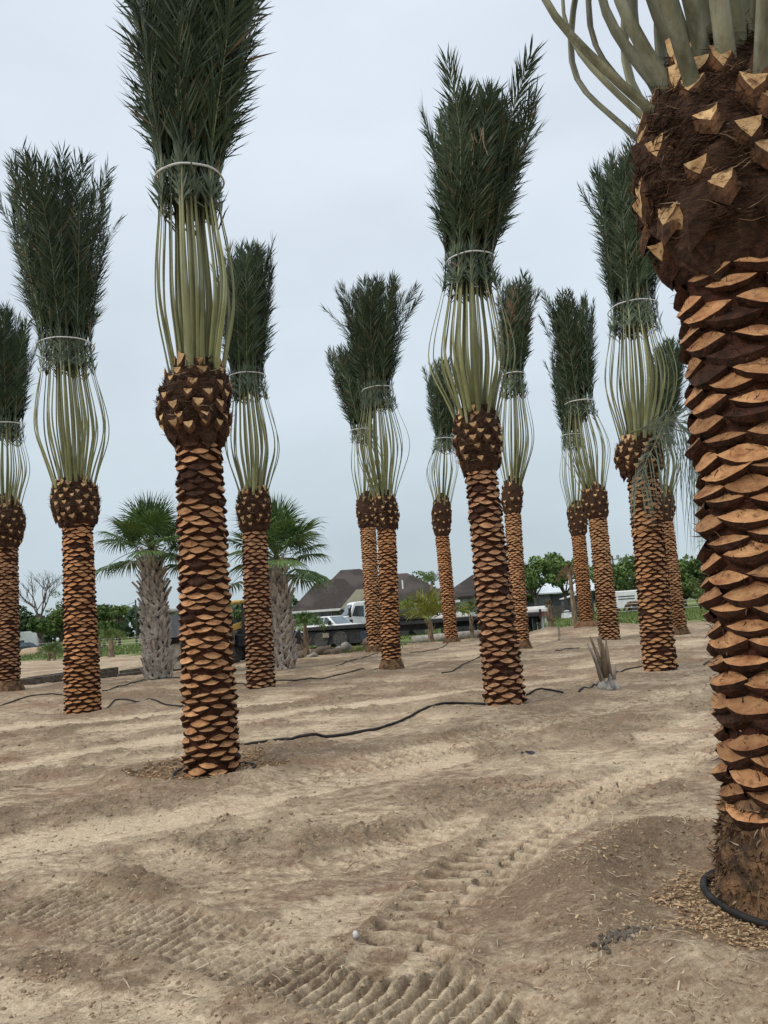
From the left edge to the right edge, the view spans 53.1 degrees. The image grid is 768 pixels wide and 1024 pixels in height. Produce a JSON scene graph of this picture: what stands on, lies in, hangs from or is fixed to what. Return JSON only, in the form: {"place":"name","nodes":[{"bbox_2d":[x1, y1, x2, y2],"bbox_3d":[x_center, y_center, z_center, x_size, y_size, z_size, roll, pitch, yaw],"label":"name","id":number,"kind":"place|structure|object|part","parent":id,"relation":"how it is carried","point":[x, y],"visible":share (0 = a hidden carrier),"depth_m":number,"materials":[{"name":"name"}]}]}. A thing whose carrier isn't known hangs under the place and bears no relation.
{"place":"outdoors","nodes":[
{"label":"outdoors","id":0,"kind":"place"},
{"bbox_2d":[0,0,705,638],"label":"sky","id":1,"kind":"structure","parent":0,"point":[333,166],"materials":[{"name":"white"}]},
{"bbox_2d":[20,605,708,660],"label":"grass","id":2,"kind":"structure","parent":0,"point":[622,615],"depth_m":64.67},
{"bbox_2d":[0,597,767,1023],"bbox_3d":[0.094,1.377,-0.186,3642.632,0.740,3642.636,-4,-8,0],"label":"ground","id":3,"kind":"structure","parent":0,"point":[418,925],"depth_m":5.38,"materials":[{"name":"soil"}]},
{"bbox_2d":[0,299,41,691],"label":"date palm","id":4,"kind":"object","parent":3,"relation":"on","point":[14,368],"visible":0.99,"depth_m":22.18,"materials":[{"name":"green plant"}]},
{"bbox_2d":[19,605,27,619],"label":"tree","id":5,"kind":"object","parent":3,"relation":"on","point":[23,608],"visible":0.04,"depth_m":111.87,"materials":[{"name":"green plant"}]},
{"bbox_2d":[12,785,40,788],"bbox_3d":[-3.842,2.935,8.199,0.719,0.023,0.068,-9,-9,32],"label":"stick","id":6,"kind":"object","parent":3,"relation":"on","point":[26,785],"visible":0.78,"depth_m":8.21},
{"bbox_2d":[19,631,38,645],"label":"white trailer","id":7,"kind":"object","parent":3,"relation":"on","point":[28,636],"visible":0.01,"depth_m":106.04,"materials":[{"name":"paint"}]},
{"bbox_2d":[20,642,38,649],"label":"parked car","id":8,"kind":"object","parent":3,"relation":"on","point":[26,645],"visible":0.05,"depth_m":90.26,"materials":[{"name":"blue metal"}]},
{"bbox_2d":[0,693,62,705],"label":"irrigation hose","id":9,"kind":"object","parent":3,"relation":"on","point":[29,696],"visible":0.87,"depth_m":19.57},
{"bbox_2d":[19,610,44,631],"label":"tree","id":10,"kind":"object","parent":3,"relation":"on","point":[24,621],"visible":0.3,"depth_m":106.68,"materials":[{"name":"green plant"}]},
{"bbox_2d":[19,647,44,654],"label":"soil heap","id":11,"kind":"object","parent":3,"relation":"on","point":[29,651],"visible":0.34,"depth_m":86.18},
{"bbox_2d":[26,616,52,645],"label":"tree","id":12,"kind":"object","parent":3,"relation":"on","point":[38,625],"visible":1,"depth_m":96.88,"materials":[{"name":"green plant"}]},
{"bbox_2d":[18,571,62,644],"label":"bare tree","id":13,"kind":"object","parent":3,"relation":"on","point":[43,601],"visible":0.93,"depth_m":104.65,"materials":[{"name":"brown plant"}]},
{"bbox_2d":[20,672,63,678],"bbox_3d":[-14.455,7.009,32.492,0.200,0.247,2.239,-8,-9,26],"label":"timber","id":14,"kind":"object","parent":3,"relation":"on","point":[44,675],"visible":0.23,"depth_m":32.59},
{"bbox_2d":[22,674,63,684],"bbox_3d":[-13.297,6.577,30.017,0.250,0.313,2.312,-8,-9,30],"label":"timber","id":15,"kind":"object","parent":3,"relation":"on","point":[43,679],"visible":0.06,"depth_m":29.87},
{"bbox_2d":[34,643,63,660],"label":"young palm","id":16,"kind":"object","parent":3,"relation":"on","point":[49,656],"visible":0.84,"depth_m":57.23,"materials":[{"name":"green plant"}]},
{"bbox_2d":[39,640,63,659],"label":"young palm","id":17,"kind":"object","parent":3,"relation":"on","point":[53,655],"visible":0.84,"depth_m":57.24,"materials":[{"name":"green plant"}]},
{"bbox_2d":[43,604,64,649],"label":"tree","id":18,"kind":"object","parent":3,"relation":"on","point":[57,621],"visible":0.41,"depth_m":108.92,"materials":[{"name":"green plant"}]},
{"bbox_2d":[0,136,125,713],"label":"date palm","id":19,"kind":"object","parent":3,"relation":"on","point":[61,285],"visible":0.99,"depth_m":16.18,"materials":[{"name":"green plant"}]},
{"bbox_2d":[33,637,140,647],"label":"field fence","id":20,"kind":"object","parent":3,"relation":"on","point":[104,643],"visible":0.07,"depth_m":94.96,"materials":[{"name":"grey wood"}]},
{"bbox_2d":[96,628,113,655],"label":"young palm","id":21,"kind":"object","parent":3,"relation":"on","point":[100,648],"visible":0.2,"depth_m":61.23,"materials":[{"name":"green plant"}]},
{"bbox_2d":[99,667,118,677],"bbox_3d":[-10.659,6.199,29.387,0.250,0.433,0.961,-11,-10,42],"label":"timber","id":22,"kind":"object","parent":3,"relation":"on","point":[109,672],"visible":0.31,"depth_m":29.37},
{"bbox_2d":[96,603,122,646],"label":"tree","id":23,"kind":"object","parent":3,"relation":"on","point":[105,613],"visible":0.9,"depth_m":110.88,"materials":[{"name":"green plant"}]},
{"bbox_2d":[98,626,126,656],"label":"young palm","id":24,"kind":"object","parent":3,"relation":"on","point":[112,633],"visible":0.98,"depth_m":55.26,"materials":[{"name":"green plant"}]},
{"bbox_2d":[111,605,131,644],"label":"tree","id":25,"kind":"object","parent":3,"relation":"on","point":[122,610],"visible":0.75,"depth_m":114.92,"materials":[{"name":"green plant"}]},
{"bbox_2d":[117,671,141,676],"bbox_3d":[-9.412,6.091,28.835,1.134,0.187,0.160,1,-9,-32],"label":"timber","id":26,"kind":"object","parent":3,"relation":"on","point":[131,673],"visible":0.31,"depth_m":28.72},
{"bbox_2d":[119,667,142,673],"bbox_3d":[-9.743,6.209,29.730,0.938,0.327,0.200,0,-8,-25],"label":"timber","id":27,"kind":"object","parent":3,"relation":"on","point":[130,670],"visible":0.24,"depth_m":29.62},
{"bbox_2d":[135,600,137,643],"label":"utility pole","id":28,"kind":"object","parent":3,"relation":"on","point":[136,640],"visible":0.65,"depth_m":117.00,"materials":[{"name":"brown wood"}]},
{"bbox_2d":[93,489,180,679],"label":"fan palm","id":29,"kind":"object","parent":3,"relation":"on","point":[140,522],"visible":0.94,"depth_m":24.08,"materials":[{"name":"green plant"}]},
{"bbox_2d":[102,677,179,690],"bbox_3d":[-7.148,4.872,21.779,1.146,0.082,3.743,-7,-8,20],"label":"irrigation hose","id":30,"kind":"object","parent":3,"relation":"on","point":[139,681],"visible":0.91,"depth_m":22.59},
{"bbox_2d":[101,698,182,709],"bbox_3d":[-5.196,3.924,15.634,0.942,0.181,2.904,3,-10,-42],"label":"irrigation hose","id":31,"kind":"object","parent":3,"relation":"on","point":[144,699],"visible":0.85,"depth_m":15.80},
{"bbox_2d":[106,0,274,777],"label":"date palm","id":32,"kind":"object","parent":3,"relation":"on","point":[193,61],"visible":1,"depth_m":8.66,"materials":[{"name":"green plant"}]},
{"bbox_2d":[167,608,242,669],"bbox_3d":[-7.545,5.091,31.117,2.120,2.385,3.530,-8,-9,30],"label":"farm tractor","id":33,"kind":"object","parent":3,"relation":"on","point":[175,628],"visible":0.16,"depth_m":29.96,"materials":[{"name":"metal"}]},
{"bbox_2d":[104,743,309,792],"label":"wood chips","id":34,"kind":"object","parent":3,"relation":"on","point":[182,775],"visible":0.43,"depth_m":8.32,"materials":[{"name":"brown wood"}]},
{"bbox_2d":[172,762,256,779],"bbox_3d":[-1.817,2.760,8.210,0.892,0.038,0.896,-4,-8,0],"label":"irrigation hose","id":35,"kind":"object","parent":3,"relation":"on","point":[182,768],"visible":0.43,"depth_m":8.21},
{"bbox_2d":[172,600,302,667],"bbox_3d":[-6.081,5.052,32.572,3.000,2.566,7.450,-9,-9,34],"label":"backhoe loader","id":36,"kind":"object","parent":3,"relation":"on","point":[238,633],"visible":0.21,"depth_m":31.76,"materials":[{"name":"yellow metal"}]},
{"bbox_2d":[231,608,244,621],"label":"tree","id":37,"kind":"object","parent":3,"relation":"on","point":[237,614],"visible":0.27,"depth_m":109.99,"materials":[{"name":"green plant"}]},
{"bbox_2d":[209,232,279,689],"bbox_3d":[-3.295,-1.393,19.266,1.958,11.671,1.936,-4,-8,0],"label":"date palm","id":38,"kind":"object","parent":3,"relation":"on","point":[248,349],"visible":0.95,"depth_m":18.97,"materials":[{"name":"green plant"}]},
{"bbox_2d":[227,491,335,669],"bbox_3d":[-3.614,2.201,25.402,4.206,6.141,4.680,-4,-8,0],"label":"fan palm","id":39,"kind":"object","parent":3,"relation":"on","point":[283,526],"visible":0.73,"depth_m":25.01,"materials":[{"name":"green plant"}]},
{"bbox_2d":[296,644,303,650],"bbox_3d":[-3.718,5.862,31.610,1.152,0.881,0.915,-4,-8,0],"label":"boulder","id":40,"kind":"object","parent":3,"relation":"on","point":[299,647],"visible":0.08,"depth_m":31.42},
{"bbox_2d":[297,650,309,657],"bbox_3d":[-3.341,5.840,31.136,0.610,0.485,0.520,2,-10,-38],"label":"boulder","id":41,"kind":"object","parent":3,"relation":"on","point":[301,654],"visible":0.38,"depth_m":30.97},
{"bbox_2d":[293,611,327,657],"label":"young palm","id":42,"kind":"object","parent":3,"relation":"on","point":[304,618],"visible":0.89,"depth_m":31.05,"materials":[{"name":"green plant"}]},
{"bbox_2d":[306,652,317,656],"bbox_3d":[-2.886,5.764,30.695,0.458,0.297,0.421,2,-10,-38],"label":"boulder","id":43,"kind":"object","parent":3,"relation":"on","point":[313,654],"visible":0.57,"depth_m":30.63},
{"bbox_2d":[311,645,334,654],"bbox_3d":[-2.549,5.874,32.009,1.042,0.600,0.959,-4,-8,0],"label":"boulder","id":44,"kind":"object","parent":3,"relation":"on","point":[320,649],"visible":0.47,"depth_m":31.67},
{"bbox_2d":[276,668,377,680],"bbox_3d":[-1.107,4.283,20.456,3.545,0.156,1.166,3,-10,-42],"label":"irrigation hose","id":45,"kind":"object","parent":3,"relation":"on","point":[319,678],"visible":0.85,"depth_m":19.57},
{"bbox_2d":[295,616,361,632],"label":"pickup truck","id":46,"kind":"object","parent":3,"relation":"on","point":[334,620],"visible":0.16,"depth_m":52.94,"materials":[{"name":"white paint"}]},
{"bbox_2d":[323,648,342,654],"bbox_3d":[-2.092,5.808,31.551,0.835,0.429,0.617,-2,-8,-12],"label":"boulder","id":47,"kind":"object","parent":3,"relation":"on","point":[332,651],"visible":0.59,"depth_m":31.36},
{"bbox_2d":[340,642,351,649],"bbox_3d":[-1.607,5.834,32.516,0.511,0.670,0.424,-4,-8,0],"label":"boulder","id":48,"kind":"object","parent":3,"relation":"on","point":[345,645],"visible":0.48,"depth_m":32.40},
{"bbox_2d":[324,340,381,652],"bbox_3d":[-0.988,-0.732,31.839,2.428,13.231,2.210,-4,-8,0],"label":"date palm","id":49,"kind":"object","parent":3,"relation":"on","point":[347,383],"visible":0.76,"depth_m":31.55,"materials":[{"name":"green plant"}]},
{"bbox_2d":[353,930,358,938],"bbox_3d":[-0.138,2.071,3.762,0.031,0.044,0.031,-4,-8,0],"label":"pebble","id":50,"kind":"object","parent":3,"relation":"on","point":[355,934],"visible":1,"depth_m":3.75,"materials":[{"name":"stone"}]},
{"bbox_2d":[336,653,377,665],"bbox_3d":[-0.919,5.171,27.042,0.092,0.104,5.342,-6,-8,13],"label":"irrigation hose","id":51,"kind":"object","parent":3,"relation":"on","point":[356,658],"visible":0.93,"depth_m":26.75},
{"bbox_2d":[241,702,485,744],"bbox_3d":[-0.072,2.989,10.963,4.457,0.110,0.655,4,-11,-44],"label":"irrigation hose","id":52,"kind":"object","parent":3,"relation":"on","point":[352,732],"visible":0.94,"depth_m":10.29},
{"bbox_2d":[309,643,419,654],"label":"weeds","id":53,"kind":"object","parent":3,"relation":"on","point":[361,648],"visible":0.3,"depth_m":31.98,"materials":[{"name":"green plant"}]},
{"bbox_2d":[362,638,366,648],"bbox_3d":[-0.755,5.746,32.527,0.360,0.880,0.346,-6,-8,17],"label":"boulder","id":54,"kind":"object","parent":3,"relation":"on","point":[364,642],"visible":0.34,"depth_m":32.42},
{"bbox_2d":[26,568,704,643],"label":"distant wood","id":55,"kind":"object","parent":3,"relation":"on","point":[125,627],"visible":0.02,"depth_m":228.25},
{"bbox_2d":[321,270,423,669],"bbox_3d":[0.009,-1.283,22.484,2.681,11.825,2.940,2,-10,-37],"label":"date palm","id":56,"kind":"object","parent":3,"relation":"on","point":[373,325],"visible":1,"depth_m":22.20,"materials":[{"name":"green plant"}]},
{"bbox_2d":[292,569,459,625],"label":"brown roofed house","id":57,"kind":"structure","parent":3,"relation":"on","point":[348,586],"depth_m":84.51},
{"bbox_2d":[313,612,322,616],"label":"window","id":58,"kind":"structure","parent":57,"relation":"in","point":[319,614],"depth_m":84.50,"materials":[{"name":"grey glass"}]},
{"bbox_2d":[322,611,331,616],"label":"window","id":59,"kind":"structure","parent":57,"relation":"in","point":[327,613],"depth_m":84.48,"materials":[{"name":"grey glass"}]},
{"bbox_2d":[340,598,424,635],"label":"semi truck","id":60,"kind":"object","parent":3,"relation":"on","point":[355,611],"visible":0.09,"depth_m":55.48,"materials":[{"name":"white paint"}]},
{"label":"door window","id":61,"kind":"part","parent":60,"relation":"part of","materials":[{"name":"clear glass"}]},
{"bbox_2d":[0,657,767,1023],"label":"soil crumbs","id":62,"kind":"object","parent":3,"relation":"on","point":[482,971],"visible":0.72,"depth_m":4.20,"materials":[{"name":"soil"}]},
{"bbox_2d":[0,669,767,1023],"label":"twigs","id":63,"kind":"object","parent":3,"relation":"on","point":[390,897],"visible":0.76,"depth_m":3.99,"materials":[{"name":"wood"}]},
{"bbox_2d":[399,598,414,609],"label":"bush","id":64,"kind":"object","parent":3,"relation":"on","point":[404,602],"visible":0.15,"depth_m":61.77,"materials":[{"name":"green plant"}]},
{"bbox_2d":[297,609,547,646],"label":"flatbed trailer","id":65,"kind":"object","parent":3,"relation":"on","point":[350,634],"visible":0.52,"depth_m":45.58,"materials":[{"name":"black metal"}]},
{"bbox_2d":[399,607,426,620],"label":"tarp bundle","id":66,"kind":"object","parent":65,"relation":"on","point":[403,618],"visible":0.38,"depth_m":44.72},
{"bbox_2d":[430,612,475,618],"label":"deck load","id":67,"kind":"object","parent":65,"relation":"on","point":[458,614],"visible":0.23,"depth_m":43.72},
{"bbox_2d":[527,606,547,612],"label":"deck load","id":68,"kind":"object","parent":65,"relation":"on","point":[537,608],"visible":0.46,"depth_m":42.06},
{"bbox_2d":[411,570,434,584],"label":"tree","id":69,"kind":"object","parent":3,"relation":"on","point":[420,573],"visible":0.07,"depth_m":117.72,"materials":[{"name":"green plant"}]},
{"bbox_2d":[419,571,438,592],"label":"young palm","id":70,"kind":"object","parent":3,"relation":"on","point":[430,578],"visible":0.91,"depth_m":69.67,"materials":[{"name":"green plant"}]},
{"bbox_2d":[399,586,469,641],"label":"young palm","id":71,"kind":"object","parent":3,"relation":"on","point":[428,608],"visible":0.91,"depth_m":36.47,"materials":[{"name":"green plant"}]},
{"bbox_2d":[421,356,460,643],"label":"date palm","id":72,"kind":"object","parent":3,"relation":"on","point":[441,419],"visible":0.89,"depth_m":35.06,"materials":[{"name":"green plant"}]},
{"bbox_2d":[411,630,480,642],"bbox_3d":[3.286,6.386,39.321,4.442,0.558,0.391,-10,-10,37],"label":"long pipe","id":73,"kind":"object","parent":3,"relation":"on","point":[441,636],"visible":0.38,"depth_m":39.45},
{"bbox_2d":[442,656,479,672],"bbox_3d":[2.407,4.287,21.875,0.207,0.100,5.798,-6,-8,17],"label":"irrigation hose","id":74,"kind":"object","parent":3,"relation":"on","point":[460,666],"visible":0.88,"depth_m":20.39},
{"bbox_2d":[455,597,477,637],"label":"young palm","id":75,"kind":"object","parent":3,"relation":"on","point":[472,608],"visible":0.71,"depth_m":37.02,"materials":[{"name":"green plant"}]},
{"bbox_2d":[417,34,547,705],"bbox_3d":[2.144,-2.253,13.032,2.717,10.964,2.634,-4,-8,0],"label":"date palm","id":76,"kind":"object","parent":3,"relation":"on","point":[478,156],"visible":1,"depth_m":12.88,"materials":[{"name":"green plant"}]},
{"bbox_2d":[453,575,528,615],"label":"neighbour house","id":77,"kind":"structure","parent":3,"relation":"on","point":[464,589],"depth_m":92.50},
{"bbox_2d":[495,268,541,648],"bbox_3d":[5.260,-2.054,27.873,2.318,14.047,2.085,1,-9,-32],"label":"date palm","id":78,"kind":"object","parent":3,"relation":"on","point":[517,304],"visible":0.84,"depth_m":27.92,"materials":[{"name":"green plant"}]},
{"bbox_2d":[508,572,537,602],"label":"tree","id":79,"kind":"object","parent":3,"relation":"on","point":[530,597],"visible":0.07,"depth_m":94.59,"materials":[{"name":"green plant"}]},
{"bbox_2d":[521,751,534,754],"bbox_3d":[1.516,2.540,8.091,0.163,0.053,0.073,-5,-8,5],"label":"plastic scrap","id":80,"kind":"object","parent":3,"relation":"on","point":[531,752],"visible":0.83,"depth_m":8.08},
{"bbox_2d":[524,556,563,605],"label":"tree","id":81,"kind":"object","parent":3,"relation":"on","point":[534,570],"visible":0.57,"depth_m":78.60,"materials":[{"name":"green plant"}]},
{"bbox_2d":[526,688,563,695],"bbox_3d":[2.791,3.043,13.021,0.693,0.096,0.366,-10,-9,36],"label":"irrigation hose","id":82,"kind":"object","parent":3,"relation":"on","point":[529,693],"visible":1,"depth_m":13.13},
{"bbox_2d":[543,599,555,626],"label":"young palm","id":83,"kind":"object","parent":3,"relation":"on","point":[550,617],"visible":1,"depth_m":36.54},
{"bbox_2d":[543,606,561,617],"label":"board fence","id":84,"kind":"object","parent":3,"relation":"on","point":[559,610],"visible":0.12,"depth_m":89.06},
{"bbox_2d":[526,579,594,615],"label":"metal barn","id":85,"kind":"structure","parent":3,"relation":"on","point":[546,592],"depth_m":95.56,"materials":[{"name":"grey metal"}]},
{"bbox_2d":[546,604,577,618],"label":"field fence","id":86,"kind":"object","parent":3,"relation":"on","point":[556,607],"visible":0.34,"depth_m":78.09,"materials":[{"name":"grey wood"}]},
{"bbox_2d":[541,551,589,609],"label":"tree","id":87,"kind":"object","parent":3,"relation":"on","point":[561,581],"visible":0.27,"depth_m":81.21,"materials":[{"name":"green plant"}]},
{"bbox_2d":[555,563,577,625],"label":"young palm","id":88,"kind":"object","parent":3,"relation":"on","point":[569,569],"visible":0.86,"depth_m":43.60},
{"bbox_2d":[561,610,571,617],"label":"white tank","id":89,"kind":"object","parent":3,"relation":"on","point":[567,615],"visible":0.74,"depth_m":78.65,"materials":[{"name":"paint"}]},
{"bbox_2d":[559,593,577,613],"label":"garden shed","id":90,"kind":"structure","parent":3,"relation":"on","point":[563,604],"depth_m":83.31,"materials":[{"name":"grey"}]},
{"bbox_2d":[542,353,597,627],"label":"date palm","id":91,"kind":"object","parent":3,"relation":"on","point":[577,522],"visible":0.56,"depth_m":35.35,"materials":[{"name":"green plant"}]},
{"bbox_2d":[537,287,620,639],"bbox_3d":[7.224,-1.833,27.768,2.365,13.130,2.321,-4,-8,0],"label":"date palm","id":92,"kind":"object","parent":3,"relation":"on","point":[573,339],"visible":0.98,"depth_m":27.80,"materials":[{"name":"green plant"}]},
{"bbox_2d":[568,565,594,600],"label":"tree","id":93,"kind":"object","parent":3,"relation":"on","point":[591,575],"visible":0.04,"depth_m":105.63,"materials":[{"name":"green plant"}]},
{"bbox_2d":[578,681,598,691],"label":"irrigation hose","id":94,"kind":"object","parent":3,"relation":"on","point":[592,685],"visible":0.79,"depth_m":13.22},
{"bbox_2d":[587,635,619,690],"bbox_3d":[3.750,2.576,13.134,0.460,0.961,0.375,-7,-8,19],"label":"cut palm stump","id":95,"kind":"object","parent":3,"relation":"on","point":[603,666],"visible":0.91,"depth_m":13.05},
{"bbox_2d":[591,562,633,610],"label":"tree","id":96,"kind":"object","parent":3,"relation":"on","point":[621,573],"visible":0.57,"depth_m":96.37,"materials":[{"name":"green plant"}]},
{"bbox_2d":[590,925,647,952],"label":"mud lumps","id":97,"kind":"object","parent":3,"relation":"on","point":[616,933],"visible":1,"depth_m":3.33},
{"bbox_2d":[615,590,637,611],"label":"horse trailer","id":98,"kind":"object","parent":3,"relation":"on","point":[624,597],"visible":0.45,"depth_m":90.28,"materials":[{"name":"white paint"}]},
{"bbox_2d":[617,554,636,588],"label":"tree","id":99,"kind":"object","parent":3,"relation":"on","point":[626,561],"visible":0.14,"depth_m":103.06,"materials":[{"name":"green plant"}]},
{"bbox_2d":[616,665,642,671],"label":"irrigation hose","id":100,"kind":"object","parent":3,"relation":"on","point":[629,668],"visible":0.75,"depth_m":16.89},
{"bbox_2d":[623,601,639,611],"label":"horse","id":101,"kind":"object","parent":3,"relation":"on","point":[629,604],"visible":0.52,"depth_m":82.98},
{"bbox_2d":[627,569,637,589],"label":"tree","id":102,"kind":"object","parent":3,"relation":"on","point":[633,577],"visible":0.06,"depth_m":99.36,"materials":[{"name":"green plant"}]},
{"bbox_2d":[576,124,703,671],"bbox_3d":[5.940,-2.660,16.654,2.310,12.158,2.661,-4,-8,0],"label":"date palm","id":103,"kind":"object","parent":3,"relation":"on","point":[631,277],"visible":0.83,"depth_m":16.55,"materials":[{"name":"green plant"}]},
{"bbox_2d":[541,0,767,924],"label":"date palm","id":104,"kind":"object","parent":3,"relation":"on","point":[699,183],"visible":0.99,"depth_m":3.95,"materials":[{"name":"brown plant"}]},
{"bbox_2d":[618,599,696,611],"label":"field fence","id":105,"kind":"object","parent":3,"relation":"on","point":[637,603],"depth_m":70.67,"materials":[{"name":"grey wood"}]},
{"bbox_2d":[563,813,767,950],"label":"wood chips","id":106,"kind":"object","parent":3,"relation":"on","point":[719,915],"visible":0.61,"depth_m":3.70,"materials":[{"name":"brown wood"}]},
{"bbox_2d":[644,335,690,634],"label":"date palm","id":107,"kind":"object","parent":3,"relation":"on","point":[679,621],"visible":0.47,"depth_m":29.94,"materials":[{"name":"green plant"}]},
{"bbox_2d":[678,555,707,606],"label":"tree","id":108,"kind":"object","parent":3,"relation":"on","point":[687,571],"visible":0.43,"depth_m":94.50,"materials":[{"name":"green plant"}]},
{"bbox_2d":[682,559,704,605],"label":"tree","id":109,"kind":"object","parent":3,"relation":"on","point":[685,596],"visible":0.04,"depth_m":106.56,"materials":[{"name":"green plant"}]},
{"bbox_2d":[687,577,704,610],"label":"tree","id":110,"kind":"object","parent":3,"relation":"on","point":[699,593],"visible":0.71,"depth_m":61.28,"materials":[{"name":"green plant"}]},
{"bbox_2d":[700,868,767,928],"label":"irrigation hose","id":111,"kind":"object","parent":3,"relation":"on","point":[723,906],"visible":0.73,"depth_m":3.71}
]}

